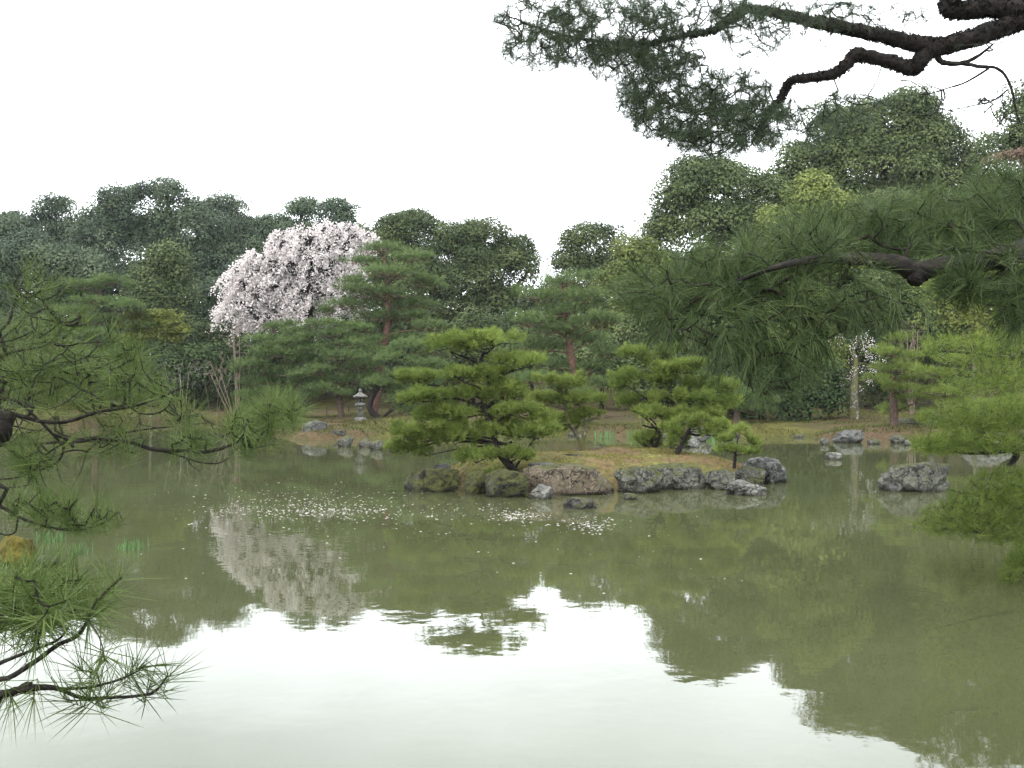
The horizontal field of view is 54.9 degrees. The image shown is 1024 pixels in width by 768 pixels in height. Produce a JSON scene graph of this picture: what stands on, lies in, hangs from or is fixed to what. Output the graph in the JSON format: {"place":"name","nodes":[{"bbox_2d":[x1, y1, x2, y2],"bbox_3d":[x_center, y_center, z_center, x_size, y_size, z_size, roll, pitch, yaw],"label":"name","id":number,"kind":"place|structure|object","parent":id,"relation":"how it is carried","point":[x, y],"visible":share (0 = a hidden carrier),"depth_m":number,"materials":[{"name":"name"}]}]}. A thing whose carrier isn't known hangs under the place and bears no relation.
{"place":"outdoors","nodes":[
{"label":"outdoors","id":0,"kind":"place"},
{"bbox_2d":[0,422,1023,767],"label":"pond water","id":1,"kind":"structure","parent":0,"point":[878,632],"depth_m":8.30,"materials":[{"name":"liquid"}]},
{"bbox_2d":[0,535,36,566],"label":"rock","id":2,"kind":"object","parent":1,"relation":"in","point":[15,545],"visible":0.58,"depth_m":10.85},
{"bbox_2d":[33,555,57,566],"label":"rock","id":3,"kind":"object","parent":1,"relation":"on","point":[54,563],"visible":0.28,"depth_m":10.81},
{"bbox_2d":[36,528,65,542],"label":"iris clump","id":4,"kind":"object","parent":1,"relation":"on","point":[53,539],"visible":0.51,"depth_m":12.52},
{"bbox_2d":[61,540,92,555],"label":"iris clump","id":5,"kind":"object","parent":1,"relation":"on","point":[85,549],"visible":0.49,"depth_m":11.58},
{"bbox_2d":[115,535,148,550],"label":"iris clump","id":6,"kind":"object","parent":1,"relation":"on","point":[129,546],"visible":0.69,"depth_m":11.90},
{"bbox_2d":[337,435,353,446],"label":"rock","id":7,"kind":"object","parent":1,"relation":"on","point":[346,441],"visible":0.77,"depth_m":31.41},
{"bbox_2d":[358,438,370,446],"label":"rock","id":8,"kind":"object","parent":1,"relation":"on","point":[365,442],"visible":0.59,"depth_m":31.13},
{"bbox_2d":[369,440,382,449],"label":"rock","id":9,"kind":"object","parent":1,"relation":"on","point":[376,445],"visible":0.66,"depth_m":29.89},
{"bbox_2d":[403,467,461,492],"bbox_3d":[-1.494,1.893,18.518,1.108,0.643,0.738,0,0,0],"label":"rock","id":10,"kind":"object","parent":1,"relation":"on","point":[436,480],"visible":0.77,"depth_m":18.29,"materials":[{"name":"stone"}]},
{"bbox_2d":[463,469,486,494],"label":"rock","id":11,"kind":"object","parent":1,"relation":"on","point":[474,483],"visible":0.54,"depth_m":17.91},
{"bbox_2d":[485,468,528,497],"bbox_3d":[-0.089,1.841,17.612,0.788,0.631,0.798,0,0,0],"label":"rock","id":12,"kind":"object","parent":1,"relation":"on","point":[500,482],"visible":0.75,"depth_m":17.34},
{"bbox_2d":[182,484,840,580],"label":"petals","id":13,"kind":"object","parent":1,"relation":"on","point":[420,512],"visible":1,"depth_m":15.19,"materials":[{"name":"white plant"}]},
{"bbox_2d":[529,484,552,499],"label":"rock","id":14,"kind":"object","parent":1,"relation":"on","point":[541,491],"visible":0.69,"depth_m":17.12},
{"bbox_2d":[523,463,613,495],"bbox_3d":[1.028,1.861,18.070,1.713,0.832,0.945,0,0,0],"label":"rock","id":15,"kind":"object","parent":1,"relation":"in","point":[565,479],"visible":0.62,"depth_m":17.73,"materials":[{"name":"stone"}]},
{"bbox_2d":[563,497,596,508],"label":"rock","id":16,"kind":"object","parent":1,"relation":"on","point":[577,503],"visible":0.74,"depth_m":15.82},
{"bbox_2d":[594,429,615,437],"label":"iris clump","id":17,"kind":"object","parent":1,"relation":"on","point":[606,435],"visible":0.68,"depth_m":36.63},
{"bbox_2d":[623,493,636,499],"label":"rock","id":18,"kind":"object","parent":1,"relation":"on","point":[629,496],"visible":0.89,"depth_m":17.01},
{"bbox_2d":[614,466,662,492],"bbox_3d":[2.355,1.882,18.273,0.914,0.706,0.636,0,0,0],"label":"rock","id":19,"kind":"object","parent":1,"relation":"in","point":[637,479],"visible":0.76,"depth_m":18.08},
{"bbox_2d":[678,438,699,446],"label":"rock","id":20,"kind":"object","parent":1,"relation":"on","point":[693,442],"visible":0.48,"depth_m":31.09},
{"bbox_2d":[690,428,712,441],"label":"rock","id":21,"kind":"object","parent":1,"relation":"on","point":[702,439],"visible":0.21,"depth_m":34.10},
{"bbox_2d":[704,468,735,489],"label":"rock","id":22,"kind":"object","parent":1,"relation":"on","point":[719,479],"visible":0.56,"depth_m":18.67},
{"bbox_2d":[724,479,766,495],"bbox_3d":[4.240,1.934,17.860,0.742,0.397,0.556,0,0,20],"label":"rock","id":23,"kind":"object","parent":1,"relation":"on","point":[739,487],"visible":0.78,"depth_m":17.71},
{"bbox_2d":[825,452,841,459],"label":"rock","id":24,"kind":"object","parent":1,"relation":"on","point":[833,456],"visible":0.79,"depth_m":26.05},
{"bbox_2d":[832,430,864,442],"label":"rock","id":25,"kind":"object","parent":1,"relation":"on","point":[849,436],"visible":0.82,"depth_m":33.49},
{"bbox_2d":[884,481,905,491],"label":"rock","id":26,"kind":"object","parent":1,"relation":"in","point":[893,487],"visible":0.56,"depth_m":18.30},
{"bbox_2d":[889,434,905,443],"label":"rock","id":27,"kind":"object","parent":1,"relation":"in","point":[898,439],"visible":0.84,"depth_m":33.15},
{"bbox_2d":[876,462,950,491],"bbox_3d":[7.574,1.863,18.520,1.359,0.821,0.700,0,0,0],"label":"rock","id":28,"kind":"object","parent":1,"relation":"on","point":[923,477],"visible":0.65,"depth_m":18.31,"materials":[{"name":"stone"}]},
{"bbox_2d":[0,320,1023,442],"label":"ground","id":29,"kind":"structure","parent":0,"point":[807,428],"depth_m":44.29,"materials":[{"name":"plant"}]},
{"bbox_2d":[0,208,35,309],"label":"broadleaf tree","id":30,"kind":"object","parent":29,"relation":"on","point":[8,225],"visible":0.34,"depth_m":72.87,"materials":[{"name":"green plant"}]},
{"bbox_2d":[3,189,111,318],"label":"broadleaf tree","id":31,"kind":"object","parent":29,"relation":"on","point":[49,220],"visible":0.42,"depth_m":74.81,"materials":[{"name":"green plant"}]},
{"bbox_2d":[0,313,119,403],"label":"bush","id":32,"kind":"object","parent":29,"relation":"on","point":[72,340],"visible":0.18,"depth_m":55.79,"materials":[{"name":"green plant"}]},
{"bbox_2d":[0,226,127,379],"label":"broadleaf tree","id":33,"kind":"object","parent":29,"relation":"on","point":[90,265],"visible":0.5,"depth_m":64.54,"materials":[{"name":"green plant"}]},
{"bbox_2d":[41,271,163,425],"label":"pine tree","id":34,"kind":"object","parent":29,"relation":"on","point":[124,303],"visible":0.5,"depth_m":46.31,"materials":[{"name":"green plant"}]},
{"bbox_2d":[63,333,188,400],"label":"bush","id":35,"kind":"object","parent":29,"relation":"on","point":[151,361],"visible":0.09,"depth_m":57.24,"materials":[{"name":"green plant"}]},
{"bbox_2d":[108,308,194,425],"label":"pine tree","id":36,"kind":"object","parent":29,"relation":"on","point":[159,331],"visible":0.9,"depth_m":46.65,"materials":[{"name":"green plant"}]},
{"bbox_2d":[49,173,257,350],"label":"broadleaf tree","id":37,"kind":"object","parent":29,"relation":"on","point":[111,222],"visible":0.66,"depth_m":68.39,"materials":[{"name":"green plant"}]},
{"bbox_2d":[0,245,328,748],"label":"pine tree","id":38,"kind":"object","parent":29,"relation":"on","point":[32,605],"visible":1,"depth_m":2.91,"materials":[{"name":"green plant"}]},
{"bbox_2d":[105,237,243,409],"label":"broadleaf tree","id":39,"kind":"object","parent":29,"relation":"on","point":[174,264],"visible":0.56,"depth_m":58.78,"materials":[{"name":"green plant"}]},
{"bbox_2d":[160,360,214,398],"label":"bare shrub","id":40,"kind":"object","parent":29,"relation":"on","point":[184,375],"visible":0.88,"depth_m":47.10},
{"bbox_2d":[146,340,247,408],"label":"bush","id":41,"kind":"object","parent":29,"relation":"on","point":[206,355],"visible":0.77,"depth_m":56.20,"materials":[{"name":"green plant"}]},
{"bbox_2d":[181,252,274,377],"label":"broadleaf tree","id":42,"kind":"object","parent":29,"relation":"on","point":[206,287],"visible":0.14,"depth_m":62.97,"materials":[{"name":"green plant"}]},
{"bbox_2d":[204,322,253,417],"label":"bare tree","id":43,"kind":"object","parent":29,"relation":"on","point":[236,377],"visible":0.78,"depth_m":51.88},
{"bbox_2d":[190,189,279,340],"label":"broadleaf tree","id":44,"kind":"object","parent":29,"relation":"on","point":[230,204],"visible":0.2,"depth_m":74.84,"materials":[{"name":"green plant"}]},
{"bbox_2d":[210,328,328,402],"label":"bush","id":45,"kind":"object","parent":29,"relation":"on","point":[236,339],"visible":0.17,"depth_m":57.03,"materials":[{"name":"green plant"}]},
{"bbox_2d":[226,318,320,426],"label":"pine tree","id":46,"kind":"object","parent":29,"relation":"on","point":[272,348],"visible":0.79,"depth_m":45.23,"materials":[{"name":"green plant"}]},
{"bbox_2d":[205,217,390,411],"bbox_3d":[-11.642,-3.728,54.004,10.125,10.766,4.167,0,0,0],"label":"cherry tree","id":47,"kind":"object","parent":29,"relation":"on","point":[280,256],"visible":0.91,"depth_m":53.59,"materials":[{"name":"pale pink-white blossom petals"},{"name":"tree bark"}]},
{"bbox_2d":[234,192,373,340],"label":"broadleaf tree","id":48,"kind":"object","parent":29,"relation":"on","point":[301,207],"visible":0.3,"depth_m":70.88,"materials":[{"name":"green plant"}]},
{"bbox_2d":[302,420,327,431],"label":"rock","id":49,"kind":"object","parent":29,"relation":"on","point":[314,426],"visible":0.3,"depth_m":36.23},
{"bbox_2d":[283,329,393,399],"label":"bush","id":50,"kind":"object","parent":29,"relation":"on","point":[334,344],"visible":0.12,"depth_m":59.01,"materials":[{"name":"green plant"}]},
{"bbox_2d":[283,315,400,417],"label":"pine tree","id":51,"kind":"object","parent":29,"relation":"on","point":[338,355],"visible":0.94,"depth_m":44.64,"materials":[{"name":"green plant"}]},
{"bbox_2d":[353,388,367,420],"bbox_3d":[-6.340,0.885,41.200,0.621,1.413,0.538,0,0,0],"label":"stone lantern","id":52,"kind":"object","parent":29,"relation":"on","point":[360,396],"visible":0.97,"depth_m":41.09,"materials":[{"name":"stone"}]},
{"bbox_2d":[313,238,450,412],"bbox_3d":[-6.636,-2.966,49.870,7.252,9.093,4.811,0,0,0],"label":"pine tree","id":53,"kind":"object","parent":29,"relation":"on","point":[378,317],"visible":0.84,"depth_m":49.65,"materials":[{"name":"green plant"}]},
{"bbox_2d":[359,333,458,417],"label":"pine tree","id":54,"kind":"object","parent":29,"relation":"on","point":[377,380],"visible":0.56,"depth_m":43.71,"materials":[{"name":"green plant"}]},
{"bbox_2d":[352,330,474,402],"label":"bush","id":55,"kind":"object","parent":29,"relation":"on","point":[436,355],"visible":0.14,"depth_m":55.15,"materials":[{"name":"green plant"}]},
{"bbox_2d":[353,206,515,360],"bbox_3d":[-4.998,-5.320,65.525,11.852,13.093,6.368,0,0,0],"label":"broadleaf tree","id":56,"kind":"object","parent":29,"relation":"on","point":[423,226],"visible":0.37,"depth_m":64.33,"materials":[{"name":"green plant"}]},
{"bbox_2d":[417,303,537,402],"bbox_3d":[-2.178,-1.645,55.605,7.429,5.986,4.337,0,0,0],"label":"bush","id":57,"kind":"object","parent":29,"relation":"on","point":[475,324],"visible":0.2,"depth_m":55.26,"materials":[{"name":"green plant"}]},
{"bbox_2d":[429,214,548,381],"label":"broadleaf tree","id":58,"kind":"object","parent":29,"relation":"on","point":[505,256],"visible":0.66,"depth_m":62.78,"materials":[{"name":"green plant"}]},
{"bbox_2d":[479,321,577,403],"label":"bush","id":59,"kind":"object","parent":29,"relation":"on","point":[506,346],"visible":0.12,"depth_m":53.23,"materials":[{"name":"green plant"}]},
{"bbox_2d":[501,264,639,408],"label":"pine tree","id":60,"kind":"object","parent":29,"relation":"on","point":[569,308],"visible":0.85,"depth_m":41.53,"materials":[{"name":"green plant"}]},
{"bbox_2d":[514,217,648,371],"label":"broadleaf tree","id":61,"kind":"object","parent":29,"relation":"on","point":[576,242],"visible":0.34,"depth_m":64.99,"materials":[{"name":"green plant"}]},
{"bbox_2d":[538,322,663,408],"bbox_3d":[4.486,-0.875,49.593,6.711,4.634,3.832,0,0,0],"label":"bush","id":62,"kind":"object","parent":29,"relation":"on","point":[580,352],"visible":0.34,"depth_m":49.02,"materials":[{"name":"green plant"}]},
{"bbox_2d":[581,232,715,402],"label":"broadleaf tree","id":63,"kind":"object","parent":29,"relation":"on","point":[633,244],"visible":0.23,"depth_m":55.05,"materials":[{"name":"green plant"}]},
{"bbox_2d":[603,308,730,408],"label":"pine tree","id":64,"kind":"object","parent":29,"relation":"on","point":[635,333],"visible":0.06,"depth_m":49.13,"materials":[{"name":"green plant"}]},
{"bbox_2d":[632,266,755,374],"bbox_3d":[10.059,-2.590,53.712,7.178,7.929,3.841,0,0,0],"label":"bush","id":65,"kind":"object","parent":29,"relation":"on","point":[701,306],"visible":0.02,"depth_m":52.73,"materials":[{"name":"green plant"}]},
{"bbox_2d":[628,151,785,324],"bbox_3d":[12.291,-6.912,59.375,11.060,14.613,6.045,0,0,0],"label":"broadleaf tree","id":66,"kind":"object","parent":29,"relation":"on","point":[690,189],"visible":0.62,"depth_m":58.62,"materials":[{"name":"green plant"}]},
{"bbox_2d":[666,367,754,418],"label":"bush","id":67,"kind":"object","parent":29,"relation":"on","point":[730,414],"visible":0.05,"depth_m":42.67,"materials":[{"name":"green plant"}]},
{"bbox_2d":[682,223,755,303],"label":"broadleaf tree","id":68,"kind":"object","parent":29,"relation":"on","point":[699,233],"visible":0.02,"depth_m":73.37,"materials":[{"name":"green plant"}]},
{"bbox_2d":[675,314,776,378],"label":"bush","id":69,"kind":"object","parent":29,"relation":"on","point":[703,355],"visible":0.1,"depth_m":45.17,"materials":[{"name":"green plant"}]},
{"bbox_2d":[691,384,786,423],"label":"pine tree","id":70,"kind":"object","parent":29,"relation":"on","point":[736,417],"visible":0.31,"depth_m":39.87,"materials":[{"name":"green plant"}]},
{"bbox_2d":[692,266,798,384],"bbox_3d":[13.066,-2.869,53.732,8.736,8.326,4.269,0,0,0],"label":"bush","id":71,"kind":"object","parent":29,"relation":"on","point":[755,304],"visible":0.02,"depth_m":52.69,"materials":[{"name":"green plant"}]},
{"bbox_2d":[484,0,1023,421],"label":"pine tree","id":72,"kind":"object","parent":29,"relation":"on","point":[944,230],"visible":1,"depth_m":3.38,"materials":[{"name":"green plant"}]},
{"bbox_2d":[727,365,809,421],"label":"bush","id":73,"kind":"object","parent":29,"relation":"on","point":[784,415],"visible":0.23,"depth_m":41.37,"materials":[{"name":"green plant"}]},
{"bbox_2d":[757,316,852,417],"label":"bush","id":74,"kind":"object","parent":29,"relation":"on","point":[839,350],"visible":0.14,"depth_m":42.60,"materials":[{"name":"green plant"}]},
{"bbox_2d":[766,354,851,420],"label":"bush","id":75,"kind":"object","parent":29,"relation":"on","point":[828,396],"visible":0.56,"depth_m":41.27,"materials":[{"name":"green plant"}]},
{"bbox_2d":[753,167,881,407],"bbox_3d":[15.733,-5.069,51.569,7.264,12.768,4.708,0,0,0],"label":"broadleaf tree","id":76,"kind":"object","parent":29,"relation":"on","point":[817,181],"visible":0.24,"depth_m":51.11,"materials":[{"name":"green plant"}]},
{"bbox_2d":[783,265,901,401],"bbox_3d":[17.164,-2.792,51.692,6.156,8.127,3.889,0,0,0],"label":"bush","id":77,"kind":"object","parent":29,"relation":"on","point":[826,280],"visible":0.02,"depth_m":50.61,"materials":[{"name":"green plant"}]},
{"bbox_2d":[810,308,904,406],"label":"bush","id":78,"kind":"object","parent":29,"relation":"on","point":[857,352],"visible":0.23,"depth_m":48.96,"materials":[{"name":"green plant"}]},
{"bbox_2d":[733,80,982,378],"bbox_3d":[21.963,-9.644,60.908,17.383,18.689,8.297,0,0,0],"label":"broadleaf tree","id":79,"kind":"object","parent":29,"relation":"on","point":[914,140],"visible":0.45,"depth_m":60.27,"materials":[{"name":"green plant"}]},
{"bbox_2d":[831,330,886,419],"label":"cherry tree","id":80,"kind":"object","parent":29,"relation":"on","point":[854,410],"visible":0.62,"depth_m":40.84,"materials":[{"name":"white plant"}]},
{"bbox_2d":[842,164,916,186],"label":"broadleaf tree","id":81,"kind":"object","parent":29,"relation":"on","point":[854,171],"visible":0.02,"depth_m":69.67,"materials":[{"name":"green plant"}]},
{"bbox_2d":[826,260,958,336],"bbox_3d":[19.531,-2.454,49.656,7.672,7.575,3.637,0,0,-7],"label":"bush","id":82,"kind":"object","parent":29,"relation":"on","point":[883,278],"visible":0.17,"depth_m":48.92,"materials":[{"name":"green plant"}]},
{"bbox_2d":[845,327,947,408],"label":"bush","id":83,"kind":"object","parent":29,"relation":"on","point":[877,389],"visible":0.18,"depth_m":47.59,"materials":[{"name":"green plant"}]},
{"bbox_2d":[858,328,940,426],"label":"pine tree","id":84,"kind":"object","parent":29,"relation":"on","point":[894,385],"visible":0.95,"depth_m":36.64,"materials":[{"name":"green plant"}]},
{"bbox_2d":[850,183,960,404],"bbox_3d":[22.370,-4.827,53.261,9.692,12.285,5.452,0,0,0],"label":"broadleaf tree","id":85,"kind":"object","parent":29,"relation":"on","point":[882,198],"visible":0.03,"depth_m":52.93,"materials":[{"name":"green plant"}]},
{"bbox_2d":[899,417,922,424],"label":"rock","id":86,"kind":"object","parent":29,"relation":"on","point":[906,420],"visible":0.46,"depth_m":37.88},
{"bbox_2d":[900,323,927,413],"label":"bare shrub","id":87,"kind":"object","parent":29,"relation":"on","point":[909,403],"visible":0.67,"depth_m":43.94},
{"bbox_2d":[882,301,1012,407],"bbox_3d":[20.825,-1.346,46.780,6.654,5.490,3.764,0,0,11],"label":"bush","id":88,"kind":"object","parent":29,"relation":"on","point":[933,336],"visible":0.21,"depth_m":46.26,"materials":[{"name":"green plant"}]},
{"bbox_2d":[905,271,1004,395],"bbox_3d":[20.431,-2.164,43.852,5.713,7.196,3.615,0,0,0],"label":"bush","id":89,"kind":"object","parent":29,"relation":"on","point":[944,318],"visible":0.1,"depth_m":43.50,"materials":[{"name":"green plant"}]},
{"bbox_2d":[906,391,1023,583],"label":"pine tree","id":90,"kind":"object","parent":29,"relation":"on","point":[979,421],"visible":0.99,"depth_m":9.62,"materials":[{"name":"green plant"}]},
{"bbox_2d":[908,350,1023,409],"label":"pine tree","id":91,"kind":"object","parent":29,"relation":"on","point":[935,389],"visible":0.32,"depth_m":35.04,"materials":[{"name":"green plant"}]},
{"bbox_2d":[945,300,992,448],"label":"maple tree","id":92,"kind":"object","parent":29,"relation":"on","point":[971,330],"visible":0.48,"depth_m":29.85,"materials":[{"name":"green plant"}]},
{"bbox_2d":[917,263,1023,404],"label":"pine tree","id":93,"kind":"object","parent":29,"relation":"on","point":[989,355],"visible":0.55,"depth_m":16.40,"materials":[{"name":"green plant"}]},
{"bbox_2d":[922,175,1023,398],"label":"broadleaf tree","id":94,"kind":"object","parent":29,"relation":"on","point":[971,231],"visible":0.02,"depth_m":47.58,"materials":[{"name":"green plant"}]},
{"bbox_2d":[928,311,1023,411],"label":"bush","id":95,"kind":"object","parent":29,"relation":"on","point":[983,351],"visible":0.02,"depth_m":45.24,"materials":[{"name":"green plant"}]},
{"bbox_2d":[956,131,1009,270],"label":"broadleaf tree","id":96,"kind":"object","parent":29,"relation":"on","point":[972,154],"visible":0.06,"depth_m":69.12,"materials":[{"name":"green plant"}]},
{"bbox_2d":[959,75,1023,174],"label":"broadleaf tree","id":97,"kind":"object","parent":29,"relation":"on","point":[1013,138],"visible":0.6,"depth_m":59.46,"materials":[{"name":"green plant"}]},
{"bbox_2d":[983,146,1023,169],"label":"broadleaf tree","id":98,"kind":"object","parent":29,"relation":"on","point":[1017,152],"visible":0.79,"depth_m":49.56,"materials":[{"name":"brown plant"}]},
{"bbox_2d":[0,0,1023,312],"label":"sky","id":99,"kind":"structure","parent":0,"point":[384,105],"materials":[{"name":"white"}]},
{"bbox_2d":[452,447,741,489],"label":"islet ground","id":100,"kind":"structure","parent":0,"point":[705,465],"depth_m":19.61,"materials":[{"name":"soil"}]},
{"bbox_2d":[381,325,563,472],"bbox_3d":[-0.754,0.403,18.893,3.552,3.124,1.465,0,0,0],"label":"pine tree","id":101,"kind":"object","parent":100,"relation":"on","point":[507,423],"visible":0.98,"depth_m":18.70,"materials":[{"name":"green plant"}]},
{"bbox_2d":[527,368,610,450],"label":"pine tree","id":102,"kind":"object","parent":100,"relation":"on","point":[579,415],"visible":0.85,"depth_m":21.19,"materials":[{"name":"green plant"}]},
{"bbox_2d":[451,445,740,476],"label":"moss","id":103,"kind":"object","parent":100,"relation":"on","point":[642,448],"visible":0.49,"depth_m":20.16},
{"bbox_2d":[451,445,740,482],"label":"fallen needles","id":104,"kind":"object","parent":100,"relation":"on","point":[616,457],"visible":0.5,"depth_m":20.11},
{"bbox_2d":[605,339,744,447],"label":"pine tree","id":105,"kind":"object","parent":100,"relation":"on","point":[669,374],"visible":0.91,"depth_m":21.55,"materials":[{"name":"green plant"}]},
{"bbox_2d":[646,463,706,489],"bbox_3d":[3.135,1.879,18.809,1.244,0.727,0.626,0,0,0],"label":"rock","id":106,"kind":"object","parent":100,"relation":"on","point":[680,476],"visible":0.62,"depth_m":18.67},
{"bbox_2d":[656,411,733,454],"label":"pine tree","id":107,"kind":"object","parent":100,"relation":"on","point":[693,421],"visible":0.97,"depth_m":20.53,"materials":[{"name":"green plant"}]},
{"bbox_2d":[711,420,766,468],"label":"pine tree","id":108,"kind":"object","parent":100,"relation":"on","point":[754,441],"visible":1,"depth_m":19.37,"materials":[{"name":"green plant"}]},
{"bbox_2d":[735,466,765,484],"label":"rock","id":109,"kind":"object","parent":100,"relation":"on","point":[752,475],"visible":0.56,"depth_m":19.62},
{"bbox_2d":[741,457,787,483],"bbox_3d":[5.144,1.871,20.127,0.911,0.774,0.862,0,0,21],"label":"rock","id":110,"kind":"object","parent":100,"relation":"on","point":[776,471],"visible":0.52,"depth_m":19.80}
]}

